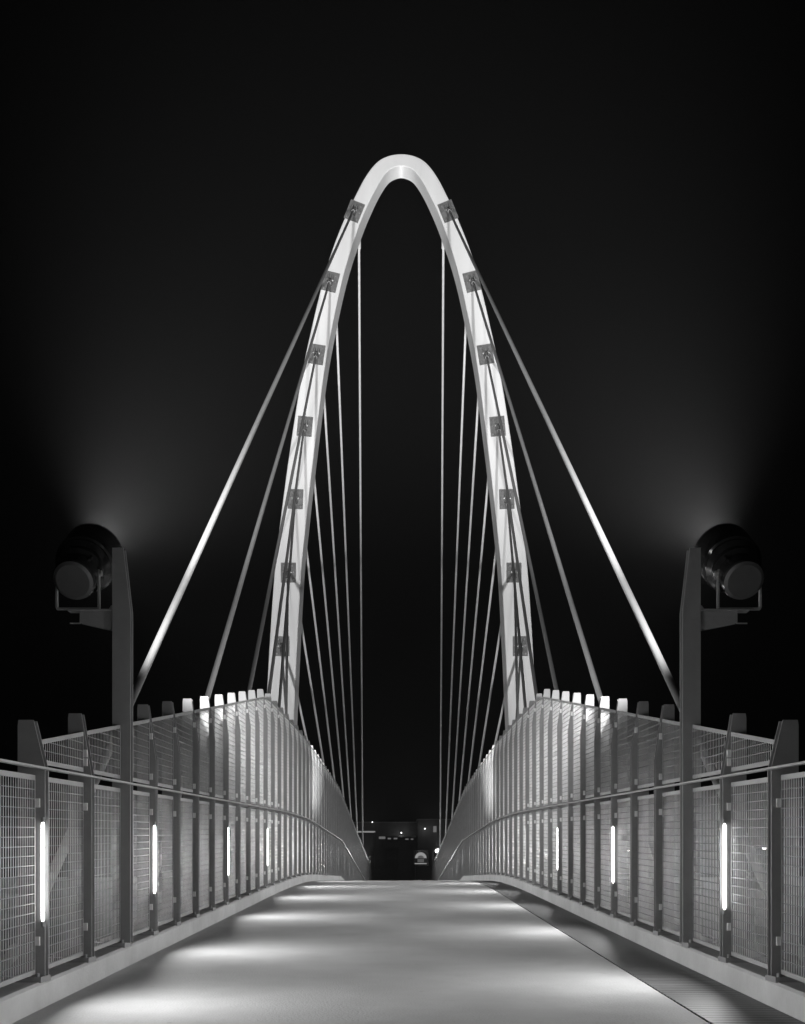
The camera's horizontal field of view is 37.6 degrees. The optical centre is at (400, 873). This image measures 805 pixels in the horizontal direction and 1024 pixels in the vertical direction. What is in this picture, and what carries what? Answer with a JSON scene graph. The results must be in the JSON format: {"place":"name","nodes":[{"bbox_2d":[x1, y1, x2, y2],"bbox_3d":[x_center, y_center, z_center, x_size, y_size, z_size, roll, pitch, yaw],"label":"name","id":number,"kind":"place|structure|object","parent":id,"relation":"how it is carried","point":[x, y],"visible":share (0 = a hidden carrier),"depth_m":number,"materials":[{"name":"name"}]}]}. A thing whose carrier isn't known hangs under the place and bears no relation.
{"place":"outdoors","nodes":[
{"label":"outdoors","id":0,"kind":"place"},
{"bbox_2d":[371,869,380,879],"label":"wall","id":1,"kind":"structure","parent":0,"point":[375,874],"depth_m":104.00,"materials":[{"name":"black"}]},
{"bbox_2d":[354,821,417,879],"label":"warehouse","id":2,"kind":"structure","parent":0,"point":[379,836],"depth_m":168.00,"materials":[{"name":"grey"}]},
{"bbox_2d":[0,0,804,876],"label":"sky","id":3,"kind":"structure","parent":0,"point":[624,180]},
{"bbox_2d":[1,877,804,960],"bbox_3d":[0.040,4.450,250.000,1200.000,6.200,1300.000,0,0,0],"label":"ground","id":4,"kind":"structure","parent":0,"point":[761,921],"depth_m":96.50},
{"bbox_2d":[267,154,534,729],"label":"bridge arch","id":5,"kind":"structure","parent":4,"relation":"on","point":[383,173],"depth_m":40.00,"materials":[{"name":"white paint"}]},
{"bbox_2d":[1,207,355,972],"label":"stay cable","id":6,"kind":"object","parent":5,"relation":"attached to","point":[149,659],"visible":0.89,"depth_m":13.08,"materials":[{"name":"grey metal"}]},
{"bbox_2d":[136,278,330,919],"bbox_3d":[-2.451,-9.523,25.300,0.258,20.975,29.035,0,0,0],"label":"stay cable","id":7,"kind":"object","parent":5,"relation":"attached to","point":[208,693],"visible":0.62,"depth_m":19.31,"materials":[{"name":"grey metal"}]},
{"bbox_2d":[246,351,317,699],"bbox_3d":[-2.610,-8.361,27.251,0.260,18.379,25.138,0,0,-1],"label":"stay cable","id":8,"kind":"object","parent":5,"relation":"attached to","point":[253,668],"visible":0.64,"depth_m":24.95,"materials":[{"name":"grey metal"}]},
{"bbox_2d":[280,645,284,704],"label":"stay cable","id":9,"kind":"object","parent":5,"relation":"attached to","point":[283,675],"visible":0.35,"depth_m":37.62,"materials":[{"name":"grey metal"}]},
{"bbox_2d":[267,423,305,693],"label":"stay cable","id":10,"kind":"object","parent":5,"relation":"attached to","point":[282,589],"visible":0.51,"depth_m":28.96,"materials":[{"name":"grey metal"}]},
{"bbox_2d":[285,571,288,713],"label":"stay cable","id":11,"kind":"object","parent":5,"relation":"attached to","point":[286,689],"visible":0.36,"depth_m":33.59,"materials":[{"name":"grey metal"}]},
{"bbox_2d":[278,497,296,706],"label":"stay cable","id":12,"kind":"object","parent":5,"relation":"attached to","point":[284,634],"visible":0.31,"depth_m":31.48,"materials":[{"name":"grey metal"}]},
{"bbox_2d":[506,497,526,706],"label":"stay cable","id":13,"kind":"object","parent":5,"relation":"attached to","point":[518,632],"visible":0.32,"depth_m":31.66,"materials":[{"name":"grey metal"}]},
{"bbox_2d":[514,571,518,719],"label":"stay cable","id":14,"kind":"object","parent":5,"relation":"attached to","point":[516,673],"visible":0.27,"depth_m":33.85,"materials":[{"name":"grey metal"}]},
{"bbox_2d":[497,424,537,698],"bbox_3d":[2.861,-7.205,28.977,0.262,15.828,21.697,0,0,2],"label":"stay cable","id":15,"kind":"object","parent":5,"relation":"attached to","point":[521,589],"visible":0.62,"depth_m":28.91,"materials":[{"name":"grey metal"}]},
{"bbox_2d":[515,645,521,719],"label":"stay cable","id":16,"kind":"object","parent":5,"relation":"attached to","point":[519,669],"visible":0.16,"depth_m":37.75,"materials":[{"name":"grey metal"}]},
{"bbox_2d":[485,351,560,709],"bbox_3d":[2.660,-8.361,27.251,0.259,18.379,25.137,0,0,1],"label":"stay cable","id":17,"kind":"object","parent":5,"relation":"attached to","point":[551,665],"visible":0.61,"depth_m":24.98,"materials":[{"name":"grey metal"}]},
{"bbox_2d":[471,278,629,797],"bbox_3d":[2.502,-9.523,25.300,0.258,20.975,29.035,0,0,0],"label":"stay cable","id":18,"kind":"object","parent":5,"relation":"attached to","point":[596,685],"visible":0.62,"depth_m":19.51,"materials":[{"name":"grey metal"}]},
{"bbox_2d":[447,207,804,963],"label":"stay cable","id":19,"kind":"object","parent":5,"relation":"attached to","point":[675,693],"visible":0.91,"depth_m":12.93,"materials":[{"name":"grey metal"}]},
{"bbox_2d":[413,850,427,879],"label":"arched sign","id":20,"kind":"object","parent":4,"relation":"on","point":[420,857],"visible":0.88,"depth_m":122.00,"materials":[{"name":"black paint"}]},
{"bbox_2d":[754,846,765,950],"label":"street lamp","id":21,"kind":"object","parent":4,"relation":"on","point":[755,929],"visible":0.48,"depth_m":71.95,"materials":[{"name":"grey metal"}]},
{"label":"bridge girder","id":22,"kind":"structure","parent":4,"relation":"on","visible":0},
{"bbox_2d":[0,874,343,1023],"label":"kerb","id":23,"kind":"structure","parent":22,"relation":"on","point":[19,1000],"depth_m":8.05,"materials":[{"name":"concrete"}]},
{"bbox_2d":[53,523,132,947],"bbox_3d":[-2.235,-1.031,8.673,0.594,3.122,0.676,0,0,0],"label":"floodlight mast","id":24,"kind":"object","parent":23,"relation":"on","point":[90,558],"visible":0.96,"depth_m":8.47,"materials":[{"name":"grey metal"}]},
{"bbox_2d":[0,689,369,987],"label":"fence","id":25,"kind":"object","parent":23,"relation":"on","point":[270,807],"visible":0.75,"depth_m":10.45,"materials":[{"name":"grey metal"}]},
{"bbox_2d":[367,855,370,879],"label":"floodlight mast","id":26,"kind":"object","parent":23,"relation":"on","point":[370,866],"visible":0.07,"depth_m":76.44,"materials":[{"name":"grey metal"}]},
{"bbox_2d":[298,696,307,740],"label":"stay cable","id":27,"kind":"object","parent":22,"relation":"attached to","point":[302,719],"depth_m":42.52,"materials":[{"name":"grey metal"}]},
{"bbox_2d":[301,624,324,764],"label":"stay cable","id":28,"kind":"object","parent":22,"relation":"attached to","point":[311,688],"visible":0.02,"depth_m":44.22,"materials":[{"name":"grey metal"}]},
{"bbox_2d":[306,549,334,778],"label":"stay cable","id":29,"kind":"object","parent":22,"relation":"attached to","point":[315,624],"visible":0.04,"depth_m":45.60,"materials":[{"name":"grey metal"}]},
{"bbox_2d":[314,480,344,800],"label":"stay cable","id":30,"kind":"object","parent":22,"relation":"attached to","point":[320,546],"visible":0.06,"depth_m":47.16,"materials":[{"name":"grey metal"}]},
{"bbox_2d":[324,401,351,816],"bbox_3d":[-2.553,-7.681,53.294,0.259,19.634,24.852,0,0,0],"label":"stay cable","id":31,"kind":"object","parent":22,"relation":"attached to","point":[329,484],"visible":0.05,"depth_m":48.40,"materials":[{"name":"grey metal"}]},
{"bbox_2d":[336,325,357,832],"bbox_3d":[-2.390,-8.749,56.196,0.258,22.422,30.649,0,0,0],"label":"stay cable","id":32,"kind":"object","parent":22,"relation":"attached to","point":[339,399],"visible":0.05,"depth_m":49.75,"materials":[{"name":"grey metal"}]},
{"bbox_2d":[12,880,708,1023],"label":"path","id":33,"kind":"structure","parent":22,"relation":"on","point":[392,952],"depth_m":8.13,"materials":[{"name":"concrete"}]},
{"bbox_2d":[358,241,362,844],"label":"stay cable","id":34,"kind":"object","parent":22,"relation":"attached to","point":[359,323],"visible":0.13,"depth_m":50.50,"materials":[{"name":"grey metal"}]},
{"bbox_2d":[440,242,444,844],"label":"stay cable","id":35,"kind":"object","parent":22,"relation":"attached to","point":[442,418],"visible":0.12,"depth_m":50.48,"materials":[{"name":"grey metal"}]},
{"bbox_2d":[445,328,466,832],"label":"stay cable","id":36,"kind":"object","parent":22,"relation":"attached to","point":[462,407],"visible":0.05,"depth_m":49.81,"materials":[{"name":"grey metal"}]},
{"bbox_2d":[451,398,478,819],"bbox_3d":[2.603,-7.681,53.294,0.259,19.634,24.851,0,0,0],"label":"stay cable","id":37,"kind":"object","parent":22,"relation":"attached to","point":[473,477],"visible":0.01,"depth_m":48.45,"materials":[{"name":"grey metal"}]},
{"bbox_2d":[458,479,488,802],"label":"stay cable","id":38,"kind":"object","parent":22,"relation":"attached to","point":[482,544],"visible":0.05,"depth_m":47.32,"materials":[{"name":"grey metal"}]},
{"bbox_2d":[467,552,495,783],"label":"stay cable","id":39,"kind":"object","parent":22,"relation":"attached to","point":[486,630],"visible":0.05,"depth_m":45.73,"materials":[{"name":"grey metal"}]},
{"bbox_2d":[478,625,500,765],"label":"stay cable","id":40,"kind":"object","parent":22,"relation":"attached to","point":[491,686],"visible":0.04,"depth_m":44.23,"materials":[{"name":"grey metal"}]},
{"bbox_2d":[494,698,503,744],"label":"stay cable","id":41,"kind":"object","parent":22,"relation":"attached to","point":[499,722],"depth_m":42.63,"materials":[{"name":"grey metal"}]},
{"bbox_2d":[455,880,804,1023],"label":"plank strip","id":42,"kind":"object","parent":22,"relation":"on","point":[706,999],"visible":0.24,"depth_m":8.16,"materials":[{"name":"grey concrete"}]},
{"bbox_2d":[460,874,804,1022],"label":"kerb","id":43,"kind":"structure","parent":22,"relation":"on","point":[749,980],"depth_m":8.26,"materials":[{"name":"concrete"}]},
{"bbox_2d":[432,848,438,879],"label":"floodlight mast","id":44,"kind":"object","parent":43,"relation":"on","point":[436,852],"visible":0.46,"depth_m":76.44,"materials":[{"name":"grey metal"}]},
{"bbox_2d":[433,689,804,982],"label":"fence","id":45,"kind":"object","parent":43,"relation":"on","point":[532,807],"visible":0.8,"depth_m":10.84,"materials":[{"name":"grey metal"}]},
{"bbox_2d":[680,523,763,947],"bbox_3d":[2.330,-1.031,8.673,0.624,3.122,0.676,0,0,0],"label":"floodlight mast","id":46,"kind":"object","parent":43,"relation":"on","point":[726,558],"visible":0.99,"depth_m":8.47,"materials":[{"name":"grey metal"}]},
{"bbox_2d":[417,867,431,879],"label":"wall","id":47,"kind":"structure","parent":0,"point":[424,873],"depth_m":104.00,"materials":[{"name":"black"}]},
{"bbox_2d":[416,819,450,866],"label":"office block","id":48,"kind":"structure","parent":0,"point":[429,835],"depth_m":166.00,"materials":[{"name":"grey"}]},
{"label":"kiosk","id":49,"kind":"object","parent":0,"visible":0},
{"bbox_2d":[387,851,396,858],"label":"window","id":50,"kind":"structure","parent":49,"relation":"in","point":[390,854],"depth_m":134.96,"materials":[{"name":"black glass"}]}
]}

